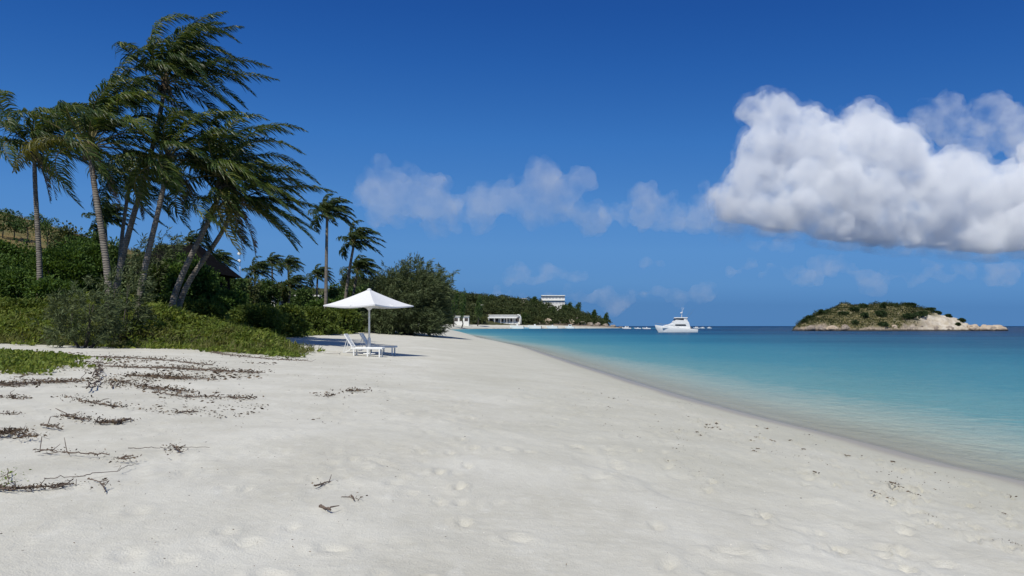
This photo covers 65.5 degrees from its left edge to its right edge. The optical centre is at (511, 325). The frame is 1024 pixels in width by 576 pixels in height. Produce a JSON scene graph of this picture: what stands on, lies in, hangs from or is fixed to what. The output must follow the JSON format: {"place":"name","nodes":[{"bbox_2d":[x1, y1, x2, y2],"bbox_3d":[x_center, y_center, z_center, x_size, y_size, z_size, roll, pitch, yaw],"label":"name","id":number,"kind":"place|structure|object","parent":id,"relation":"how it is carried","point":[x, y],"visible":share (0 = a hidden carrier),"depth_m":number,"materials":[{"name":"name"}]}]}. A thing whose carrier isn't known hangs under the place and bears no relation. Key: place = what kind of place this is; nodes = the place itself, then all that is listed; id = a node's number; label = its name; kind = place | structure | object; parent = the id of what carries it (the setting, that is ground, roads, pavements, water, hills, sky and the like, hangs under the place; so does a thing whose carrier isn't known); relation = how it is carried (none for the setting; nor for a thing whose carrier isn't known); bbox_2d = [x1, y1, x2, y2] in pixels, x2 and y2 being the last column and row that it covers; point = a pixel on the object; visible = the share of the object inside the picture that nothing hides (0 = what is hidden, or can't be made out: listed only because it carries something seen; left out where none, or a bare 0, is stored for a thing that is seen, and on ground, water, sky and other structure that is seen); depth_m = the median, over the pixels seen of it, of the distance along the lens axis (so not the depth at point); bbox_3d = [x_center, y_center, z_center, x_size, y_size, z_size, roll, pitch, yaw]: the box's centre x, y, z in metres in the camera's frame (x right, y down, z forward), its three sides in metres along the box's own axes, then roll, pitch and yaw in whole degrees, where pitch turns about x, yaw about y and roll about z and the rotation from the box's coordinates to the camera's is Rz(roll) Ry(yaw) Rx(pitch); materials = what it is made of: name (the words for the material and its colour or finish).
{"place":"outdoors","nodes":[
{"label":"outdoors","id":0,"kind":"place"},
{"bbox_2d":[0,212,1023,575],"bbox_3d":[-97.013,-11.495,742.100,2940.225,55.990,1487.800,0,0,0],"label":"ground","id":1,"kind":"structure","parent":0,"point":[414,468],"depth_m":8.60,"materials":[{"name":"white sand"}]},
{"bbox_2d":[0,208,18,237],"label":"hill tree","id":2,"kind":"object","parent":1,"relation":"on","point":[9,223],"visible":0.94,"depth_m":162.65,"materials":[{"name":"green plant"}]},
{"bbox_2d":[0,252,20,269],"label":"dune shrub","id":3,"kind":"object","parent":1,"relation":"on","point":[7,260],"visible":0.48,"depth_m":46.22,"materials":[{"name":"green plant"}]},
{"bbox_2d":[0,467,31,486],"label":"green sprig","id":4,"kind":"object","parent":1,"relation":"on","point":[7,476],"visible":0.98,"depth_m":6.72,"materials":[{"name":"green plant"}]},
{"bbox_2d":[0,425,34,436],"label":"dry vine","id":5,"kind":"object","parent":1,"relation":"on","point":[10,431],"visible":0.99,"depth_m":9.27,"materials":[{"name":"brown plant"}]},
{"bbox_2d":[6,210,28,237],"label":"hill tree","id":6,"kind":"object","parent":1,"relation":"on","point":[24,224],"visible":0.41,"depth_m":165.97,"materials":[{"name":"green plant"}]},
{"bbox_2d":[0,237,35,271],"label":"dune shrub","id":7,"kind":"object","parent":1,"relation":"on","point":[16,252],"visible":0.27,"depth_m":53.36,"materials":[{"name":"green plant"}]},
{"bbox_2d":[0,265,46,297],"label":"dune shrub","id":8,"kind":"object","parent":1,"relation":"on","point":[13,280],"visible":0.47,"depth_m":44.18,"materials":[{"name":"green plant"}]},
{"bbox_2d":[0,297,47,310],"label":"dune shrub","id":9,"kind":"object","parent":1,"relation":"on","point":[32,303],"visible":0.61,"depth_m":40.69,"materials":[{"name":"green plant"}]},
{"bbox_2d":[0,390,52,399],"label":"dry vine","id":10,"kind":"object","parent":1,"relation":"on","point":[14,396],"visible":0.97,"depth_m":12.79,"materials":[{"name":"brown plant"}]},
{"bbox_2d":[7,430,47,438],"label":"dry vine","id":11,"kind":"object","parent":1,"relation":"on","point":[30,435],"visible":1,"depth_m":8.97,"materials":[{"name":"brown plant"}]},
{"bbox_2d":[12,212,44,246],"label":"hill tree","id":12,"kind":"object","parent":1,"relation":"on","point":[31,223],"visible":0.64,"depth_m":158.82,"materials":[{"name":"green plant"}]},
{"bbox_2d":[0,478,78,491],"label":"dry vine","id":13,"kind":"object","parent":1,"relation":"on","point":[33,486],"visible":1,"depth_m":6.51,"materials":[{"name":"brown plant"}]},
{"bbox_2d":[34,416,62,429],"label":"dry vine","id":14,"kind":"object","parent":1,"relation":"on","point":[50,425],"visible":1,"depth_m":9.81,"materials":[{"name":"brown plant"}]},
{"bbox_2d":[40,217,60,245],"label":"hill tree","id":15,"kind":"object","parent":1,"relation":"on","point":[48,224],"visible":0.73,"depth_m":157.66,"materials":[{"name":"green plant"}]},
{"bbox_2d":[18,274,86,299],"bbox_3d":[-25.550,-1.744,44.542,3.043,2.340,3.481,0,0,43],"label":"dune shrub","id":16,"kind":"object","parent":1,"relation":"on","point":[41,287],"visible":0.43,"depth_m":43.65,"materials":[{"name":"green plant"}]},
{"bbox_2d":[0,373,106,387],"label":"dry vine","id":17,"kind":"object","parent":1,"relation":"on","point":[12,383],"visible":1,"depth_m":15.54,"materials":[{"name":"brown plant"}]},
{"bbox_2d":[0,347,117,374],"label":"beach creeper","id":18,"kind":"object","parent":1,"relation":"on","point":[19,361],"visible":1,"depth_m":20.54,"materials":[{"name":"green plant"}]},
{"bbox_2d":[23,244,99,292],"bbox_3d":[-29.825,-3.170,52.862,4.796,4.659,4.408,0,0,0],"label":"dune shrub","id":19,"kind":"object","parent":1,"relation":"on","point":[62,263],"visible":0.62,"depth_m":52.25,"materials":[{"name":"green plant"}]},
{"bbox_2d":[0,89,130,295],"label":"coconut palm","id":20,"kind":"object","parent":1,"relation":"on","point":[34,133],"visible":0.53,"depth_m":43.90,"materials":[{"name":"green plant"}]},
{"bbox_2d":[47,220,87,248],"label":"leafy tree","id":21,"kind":"object","parent":1,"relation":"on","point":[61,232],"visible":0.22,"depth_m":61.39,"materials":[{"name":"green plant"}]},
{"bbox_2d":[0,209,140,256],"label":"hill grass","id":22,"kind":"structure","parent":1,"relation":"on","point":[41,235],"depth_m":177.82,"materials":[{"name":"green plant"}]},
{"bbox_2d":[33,437,115,455],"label":"dry vine","id":23,"kind":"object","parent":1,"relation":"on","point":[64,451],"visible":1,"depth_m":8.14,"materials":[{"name":"brown plant"}]},
{"bbox_2d":[55,408,103,421],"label":"dry vine","id":24,"kind":"object","parent":1,"relation":"on","point":[73,416],"visible":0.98,"depth_m":10.79,"materials":[{"name":"brown plant"}]},
{"bbox_2d":[28,274,132,347],"bbox_3d":[-18.052,-0.559,33.659,3.552,3.300,3.981,0,0,0],"label":"casuarina sapling","id":25,"kind":"object","parent":1,"relation":"on","point":[105,331],"visible":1,"depth_m":33.06,"materials":[{"name":"green plant"}]},
{"bbox_2d":[51,234,109,294],"bbox_3d":[-30.336,-3.719,56.077,4.481,5.518,4.062,0,0,0],"label":"dune shrub","id":26,"kind":"object","parent":1,"relation":"on","point":[92,249],"visible":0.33,"depth_m":55.61,"materials":[{"name":"green plant"}]},
{"bbox_2d":[44,465,129,478],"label":"dry vine","id":27,"kind":"object","parent":1,"relation":"on","point":[87,474],"visible":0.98,"depth_m":7.11,"materials":[{"name":"brown plant"}]},
{"bbox_2d":[85,229,99,243],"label":"leafy tree","id":28,"kind":"object","parent":1,"relation":"on","point":[94,235],"visible":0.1,"depth_m":63.88,"materials":[{"name":"green plant"}]},
{"bbox_2d":[76,358,116,388],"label":"dry vine","id":29,"kind":"object","parent":1,"relation":"on","point":[99,369],"visible":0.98,"depth_m":17.07,"materials":[{"name":"brown plant"}]},
{"bbox_2d":[53,393,139,408],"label":"dry vine","id":30,"kind":"object","parent":1,"relation":"on","point":[96,402],"visible":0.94,"depth_m":12.56,"materials":[{"name":"brown plant"}]},
{"bbox_2d":[0,41,206,303],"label":"coconut palm","id":31,"kind":"object","parent":1,"relation":"on","point":[101,113],"visible":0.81,"depth_m":39.67,"materials":[{"name":"green plant"}]},
{"bbox_2d":[81,196,140,241],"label":"distant palm","id":32,"kind":"object","parent":1,"relation":"on","point":[117,220],"visible":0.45,"depth_m":69.78,"materials":[{"name":"green plant"}]},
{"bbox_2d":[81,417,140,424],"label":"dry vine","id":33,"kind":"object","parent":1,"relation":"on","point":[117,421],"visible":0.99,"depth_m":10.48,"materials":[{"name":"brown plant"}]},
{"bbox_2d":[101,236,129,286],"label":"leafy tree","id":34,"kind":"object","parent":1,"relation":"on","point":[113,249],"visible":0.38,"depth_m":61.45,"materials":[{"name":"green plant"}]},
{"bbox_2d":[90,246,158,339],"bbox_3d":[-17.896,-1.490,36.986,3.087,4.458,3.245,0,0,-38],"label":"casuarina sapling","id":35,"kind":"object","parent":1,"relation":"on","point":[139,308],"visible":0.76,"depth_m":36.87,"materials":[{"name":"green plant"}]},
{"bbox_2d":[98,378,153,387],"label":"dry vine","id":36,"kind":"object","parent":1,"relation":"on","point":[120,381],"visible":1,"depth_m":16.31,"materials":[{"name":"brown plant"}]},
{"bbox_2d":[85,148,204,286],"bbox_3d":[-23.146,-5.613,49.276,6.866,10.261,6.513,0,0,0],"label":"coconut palm","id":37,"kind":"object","parent":1,"relation":"on","point":[108,196],"visible":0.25,"depth_m":48.86,"materials":[{"name":"green plant"}]},
{"bbox_2d":[134,293,170,304],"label":"dune shrub","id":38,"kind":"object","parent":1,"relation":"on","point":[165,298],"visible":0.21,"depth_m":43.77,"materials":[{"name":"green plant"}]},
{"bbox_2d":[89,354,219,365],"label":"dry vine","id":39,"kind":"object","parent":1,"relation":"on","point":[162,359],"visible":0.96,"depth_m":25.71,"materials":[{"name":"brown plant"}]},
{"bbox_2d":[121,225,189,297],"bbox_3d":[-25.511,-3.941,56.878,5.040,6.389,5.282,0,0,-35],"label":"casuarina tree","id":40,"kind":"object","parent":1,"relation":"on","point":[169,253],"visible":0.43,"depth_m":56.01,"materials":[{"name":"green plant"}]},
{"bbox_2d":[0,351,317,419],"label":"dead leaf litter","id":41,"kind":"object","parent":1,"relation":"on","point":[214,377],"visible":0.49,"depth_m":18.90,"materials":[{"name":"brown plant"}]},
{"bbox_2d":[120,379,198,392],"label":"dry vine","id":42,"kind":"object","parent":1,"relation":"on","point":[174,389],"visible":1,"depth_m":15.43,"materials":[{"name":"brown plant"}]},
{"bbox_2d":[0,293,324,357],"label":"dune creeper","id":43,"kind":"object","parent":1,"relation":"on","point":[196,321],"visible":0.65,"depth_m":36.78,"materials":[{"name":"green plant"}]},
{"bbox_2d":[137,258,194,295],"bbox_3d":[-24.655,-2.805,57.031,4.242,4.363,3.395,0,0,0],"label":"dune shrub","id":44,"kind":"object","parent":1,"relation":"on","point":[155,275],"visible":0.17,"depth_m":56.45,"materials":[{"name":"green plant"}]},
{"bbox_2d":[118,369,240,380],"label":"dry vine","id":45,"kind":"object","parent":1,"relation":"on","point":[165,376],"visible":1,"depth_m":18.32,"materials":[{"name":"brown plant"}]},
{"bbox_2d":[97,107,265,313],"bbox_3d":[-16.598,-5.684,40.762,7.575,11.347,8.033,0,0,0],"label":"coconut palm","id":46,"kind":"object","parent":1,"relation":"on","point":[189,143],"visible":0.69,"depth_m":40.55,"materials":[{"name":"green plant"}]},
{"bbox_2d":[95,362,271,373],"bbox_3d":[-8.991,1.139,21.548,5.224,0.306,1.936,0,0,0],"label":"dry vine","id":47,"kind":"object","parent":1,"relation":"on","point":[201,368],"visible":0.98,"depth_m":21.47,"materials":[{"name":"brown plant"}]},
{"bbox_2d":[135,245,241,292],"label":"dark house","id":48,"kind":"structure","parent":1,"relation":"on","point":[226,272],"depth_m":63.66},
{"bbox_2d":[177,230,209,249],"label":"distant palm","id":49,"kind":"object","parent":1,"relation":"on","point":[192,238],"visible":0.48,"depth_m":71.65,"materials":[{"name":"green plant"}]},
{"bbox_2d":[161,251,226,303],"bbox_3d":[-22.340,-2.890,55.839,4.544,4.915,3.948,0,0,-10],"label":"dune shrub","id":50,"kind":"object","parent":1,"relation":"on","point":[208,282],"visible":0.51,"depth_m":55.19,"materials":[{"name":"green plant"}]},
{"bbox_2d":[111,10,279,307],"bbox_3d":[-17.688,-9.041,43.436,7.980,17.330,8.661,0,0,-45],"label":"coconut palm","id":51,"kind":"object","parent":1,"relation":"on","point":[176,57],"visible":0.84,"depth_m":43.18,"materials":[{"name":"green plant"}]},
{"bbox_2d":[143,389,263,399],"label":"dry vine","id":52,"kind":"object","parent":1,"relation":"on","point":[205,396],"visible":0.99,"depth_m":14.42,"materials":[{"name":"brown plant"}]},
{"bbox_2d":[182,296,229,330],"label":"dune shrub","id":53,"kind":"object","parent":1,"relation":"on","point":[204,306],"visible":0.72,"depth_m":45.13,"materials":[{"name":"green plant"}]},
{"bbox_2d":[85,291,357,337],"bbox_3d":[-43.197,-2.859,77.515,58.362,7.746,55.702,0,0,0],"label":"dune scrub","id":54,"kind":"object","parent":1,"relation":"on","point":[320,333],"visible":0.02,"depth_m":63.10,"materials":[{"name":"green plant"}]},
{"bbox_2d":[196,287,250,316],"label":"dune shrub","id":55,"kind":"object","parent":1,"relation":"on","point":[227,299],"visible":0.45,"depth_m":54.56,"materials":[{"name":"green plant"}]},
{"bbox_2d":[214,249,239,271],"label":"distant palm","id":56,"kind":"object","parent":1,"relation":"on","point":[225,258],"visible":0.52,"depth_m":83.78,"materials":[{"name":"green plant"}]},
{"bbox_2d":[158,110,308,320],"bbox_3d":[-14.528,-5.646,42.253,8.194,11.751,8.132,0,0,0],"label":"coconut palm","id":57,"kind":"object","parent":1,"relation":"on","point":[220,155],"visible":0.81,"depth_m":41.75,"materials":[{"name":"green plant"}]},
{"bbox_2d":[230,278,250,294],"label":"leafy tree","id":58,"kind":"object","parent":1,"relation":"on","point":[236,283],"visible":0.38,"depth_m":91.78,"materials":[{"name":"green plant"}]},
{"bbox_2d":[239,276,261,303],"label":"leafy tree","id":59,"kind":"object","parent":1,"relation":"on","point":[254,292],"visible":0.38,"depth_m":99.45,"materials":[{"name":"green plant"}]},
{"bbox_2d":[176,147,336,324],"bbox_3d":[-13.915,-4.865,42.812,8.524,10.575,7.539,0,0,0],"label":"coconut palm","id":60,"kind":"object","parent":1,"relation":"on","point":[260,205],"visible":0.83,"depth_m":42.47,"materials":[{"name":"green plant"}]},
{"bbox_2d":[226,301,288,333],"bbox_3d":[-16.660,-0.326,52.102,4.206,2.654,3.780,0,0,0],"label":"dune shrub","id":61,"kind":"object","parent":1,"relation":"on","point":[261,315],"visible":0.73,"depth_m":51.30,"materials":[{"name":"green plant"}]},
{"bbox_2d":[241,256,278,301],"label":"distant palm","id":62,"kind":"object","parent":1,"relation":"on","point":[257,267],"visible":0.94,"depth_m":111.62,"materials":[{"name":"green plant"}]},
{"bbox_2d":[210,351,315,361],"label":"dry vine","id":63,"kind":"object","parent":1,"relation":"on","point":[244,355],"visible":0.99,"depth_m":29.63,"materials":[{"name":"brown plant"}]},
{"bbox_2d":[253,278,281,305],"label":"leafy tree","id":64,"kind":"object","parent":1,"relation":"on","point":[267,292],"visible":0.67,"depth_m":103.43,"materials":[{"name":"green plant"}]},
{"bbox_2d":[264,252,286,285],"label":"distant palm","id":65,"kind":"object","parent":1,"relation":"on","point":[271,259],"visible":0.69,"depth_m":119.64,"materials":[{"name":"green plant"}]},
{"bbox_2d":[272,280,293,304],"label":"leafy tree","id":66,"kind":"object","parent":1,"relation":"on","point":[279,287],"visible":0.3,"depth_m":111.28,"materials":[{"name":"green plant"}]},
{"bbox_2d":[275,255,305,275],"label":"distant palm","id":67,"kind":"object","parent":1,"relation":"on","point":[293,261],"visible":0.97,"depth_m":117.44,"materials":[{"name":"green plant"}]},
{"bbox_2d":[271,302,314,337],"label":"dune shrub","id":68,"kind":"object","parent":1,"relation":"on","point":[297,325],"visible":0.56,"depth_m":56.28,"materials":[{"name":"green plant"}]},
{"bbox_2d":[278,270,314,302],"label":"distant palm","id":69,"kind":"object","parent":1,"relation":"on","point":[291,282],"visible":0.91,"depth_m":103.67,"materials":[{"name":"green plant"}]},
{"bbox_2d":[289,287,318,306],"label":"leafy tree","id":70,"kind":"object","parent":1,"relation":"on","point":[303,296],"visible":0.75,"depth_m":99.34,"materials":[{"name":"green plant"}]},
{"bbox_2d":[301,304,341,334],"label":"dune shrub","id":71,"kind":"object","parent":1,"relation":"on","point":[321,318],"visible":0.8,"depth_m":65.16,"materials":[{"name":"green plant"}]},
{"bbox_2d":[306,264,336,299],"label":"distant palm","id":72,"kind":"object","parent":1,"relation":"on","point":[318,273],"visible":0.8,"depth_m":107.73,"materials":[{"name":"green plant"}]},
{"bbox_2d":[305,297,341,309],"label":"dune shrub","id":73,"kind":"object","parent":1,"relation":"on","point":[314,303],"visible":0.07,"depth_m":81.52,"materials":[{"name":"green plant"}]},
{"bbox_2d":[319,283,344,300],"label":"leafy tree","id":74,"kind":"object","parent":1,"relation":"on","point":[333,291],"visible":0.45,"depth_m":111.30,"materials":[{"name":"green plant"}]},
{"bbox_2d":[307,193,357,307],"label":"distant palm","id":75,"kind":"object","parent":1,"relation":"on","point":[331,207],"visible":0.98,"depth_m":73.87,"materials":[{"name":"green plant"}]},
{"bbox_2d":[334,308,363,333],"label":"dune shrub","id":76,"kind":"object","parent":1,"relation":"on","point":[351,318],"visible":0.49,"depth_m":72.77,"materials":[{"name":"green plant"}]},
{"bbox_2d":[338,286,360,299],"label":"leafy tree","id":77,"kind":"object","parent":1,"relation":"on","point":[350,290],"visible":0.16,"depth_m":105.64,"materials":[{"name":"green plant"}]},
{"bbox_2d":[339,254,382,295],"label":"distant palm","id":78,"kind":"object","parent":1,"relation":"on","point":[361,267],"visible":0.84,"depth_m":85.39,"materials":[{"name":"green plant"}]},
{"bbox_2d":[336,220,386,298],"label":"distant palm","id":79,"kind":"object","parent":1,"relation":"on","point":[355,238],"visible":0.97,"depth_m":79.82,"materials":[{"name":"green plant"}]},
{"bbox_2d":[353,308,372,332],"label":"dune shrub","id":80,"kind":"object","parent":1,"relation":"on","point":[361,328],"visible":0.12,"depth_m":79.55,"materials":[{"name":"green plant"}]},
{"bbox_2d":[343,334,384,356],"bbox_3d":[-6.693,0.877,35.971,1.794,1.058,0.640,0,0,2],"label":"beach lounger","id":81,"kind":"object","parent":1,"relation":"on","point":[349,339],"visible":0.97,"depth_m":35.76,"materials":[{"name":"white paint"}]},
{"bbox_2d":[323,288,413,354],"bbox_3d":[-6.702,-0.147,37.357,2.970,3.230,2.970,0,0,28],"label":"beach umbrella","id":82,"kind":"object","parent":1,"relation":"on","point":[368,299],"visible":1,"depth_m":36.88,"materials":[{"name":"white fabric"}]},
{"bbox_2d":[359,333,396,354],"bbox_3d":[-6.503,0.874,38.580,1.794,1.058,0.640,0,0,4],"label":"beach lounger","id":83,"kind":"object","parent":1,"relation":"on","point":[364,338],"visible":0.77,"depth_m":38.31,"materials":[{"name":"white paint"}]},
{"bbox_2d":[358,252,459,336],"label":"casuarina tree","id":84,"kind":"object","parent":1,"relation":"on","point":[428,296],"visible":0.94,"depth_m":77.56,"materials":[{"name":"green plant"}]},
{"bbox_2d":[450,290,458,326],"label":"headland tree","id":85,"kind":"object","parent":1,"relation":"on","point":[455,298],"visible":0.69,"depth_m":639.21,"materials":[{"name":"green plant"}]},
{"bbox_2d":[454,316,468,325],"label":"beach hut","id":86,"kind":"object","parent":1,"relation":"on","point":[457,321],"visible":0.71,"depth_m":720.00,"materials":[{"name":"white paint"}]},
{"bbox_2d":[459,288,466,327],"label":"headland tree","id":87,"kind":"object","parent":1,"relation":"on","point":[462,307],"visible":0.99,"depth_m":659.01,"materials":[{"name":"green plant"}]},
{"bbox_2d":[0,345,936,572],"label":"beach litter","id":88,"kind":"object","parent":1,"relation":"on","point":[274,456],"visible":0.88,"depth_m":8.77,"materials":[{"name":"brown plant"}]},
{"bbox_2d":[338,275,612,325],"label":"headland wood","id":89,"kind":"object","parent":1,"relation":"on","point":[505,303],"visible":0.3,"depth_m":874.91,"materials":[{"name":"green plant"}]},
{"bbox_2d":[475,295,482,325],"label":"headland tree","id":90,"kind":"object","parent":1,"relation":"on","point":[479,306],"visible":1,"depth_m":739.64,"materials":[{"name":"green plant"}]},
{"bbox_2d":[488,314,520,323],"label":"white pavilion","id":91,"kind":"structure","parent":1,"relation":"on","point":[510,319],"depth_m":830.00,"materials":[{"name":"paint"}]},
{"bbox_2d":[541,295,564,308],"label":"hilltop building","id":92,"kind":"structure","parent":1,"relation":"on","point":[557,300],"depth_m":935.00,"materials":[{"name":"white paint"}]},
{"bbox_2d":[118,374,1003,575],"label":"shell bits","id":93,"kind":"object","parent":1,"relation":"on","point":[571,503],"visible":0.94,"depth_m":7.85,"materials":[{"name":"white"}]},
{"bbox_2d":[586,393,1015,541],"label":"tide litter","id":94,"kind":"object","parent":1,"relation":"on","point":[771,451],"visible":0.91,"depth_m":11.95,"materials":[{"name":"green plant"}]},
{"bbox_2d":[654,414,1021,545],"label":"footprint litter","id":95,"kind":"object","parent":1,"relation":"on","point":[848,455],"visible":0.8,"depth_m":10.34,"materials":[{"name":"brown plant"}]},
{"bbox_2d":[0,0,1023,325],"label":"sky","id":96,"kind":"structure","parent":0,"point":[637,162],"materials":[{"name":"blue"}]},
{"bbox_2d":[449,326,1023,470],"bbox_3d":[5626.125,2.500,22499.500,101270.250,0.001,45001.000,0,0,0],"label":"sea","id":97,"kind":"structure","parent":0,"point":[959,393],"depth_m":43.74,"materials":[{"name":"liquid"}]},
{"bbox_2d":[655,308,697,332],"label":"motor yacht","id":98,"kind":"object","parent":97,"relation":"on","point":[681,324],"visible":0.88,"depth_m":306.30,"materials":[{"name":"white paint"}]},
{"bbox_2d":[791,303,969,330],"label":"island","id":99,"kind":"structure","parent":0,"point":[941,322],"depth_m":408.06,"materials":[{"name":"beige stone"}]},
{"bbox_2d":[793,300,933,328],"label":"islet scrub","id":100,"kind":"object","parent":99,"relation":"on","point":[910,308],"visible":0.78,"depth_m":415.06,"materials":[{"name":"green plant"}]},
{"bbox_2d":[901,312,920,319],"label":"islet bush","id":101,"kind":"object","parent":99,"relation":"on","point":[909,315],"visible":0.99,"depth_m":407.39,"materials":[{"name":"green plant"}]},
{"bbox_2d":[979,324,996,330],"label":"boulder","id":102,"kind":"object","parent":99,"relation":"on","point":[983,327],"visible":0.54,"depth_m":404.19,"materials":[{"name":"stone"}]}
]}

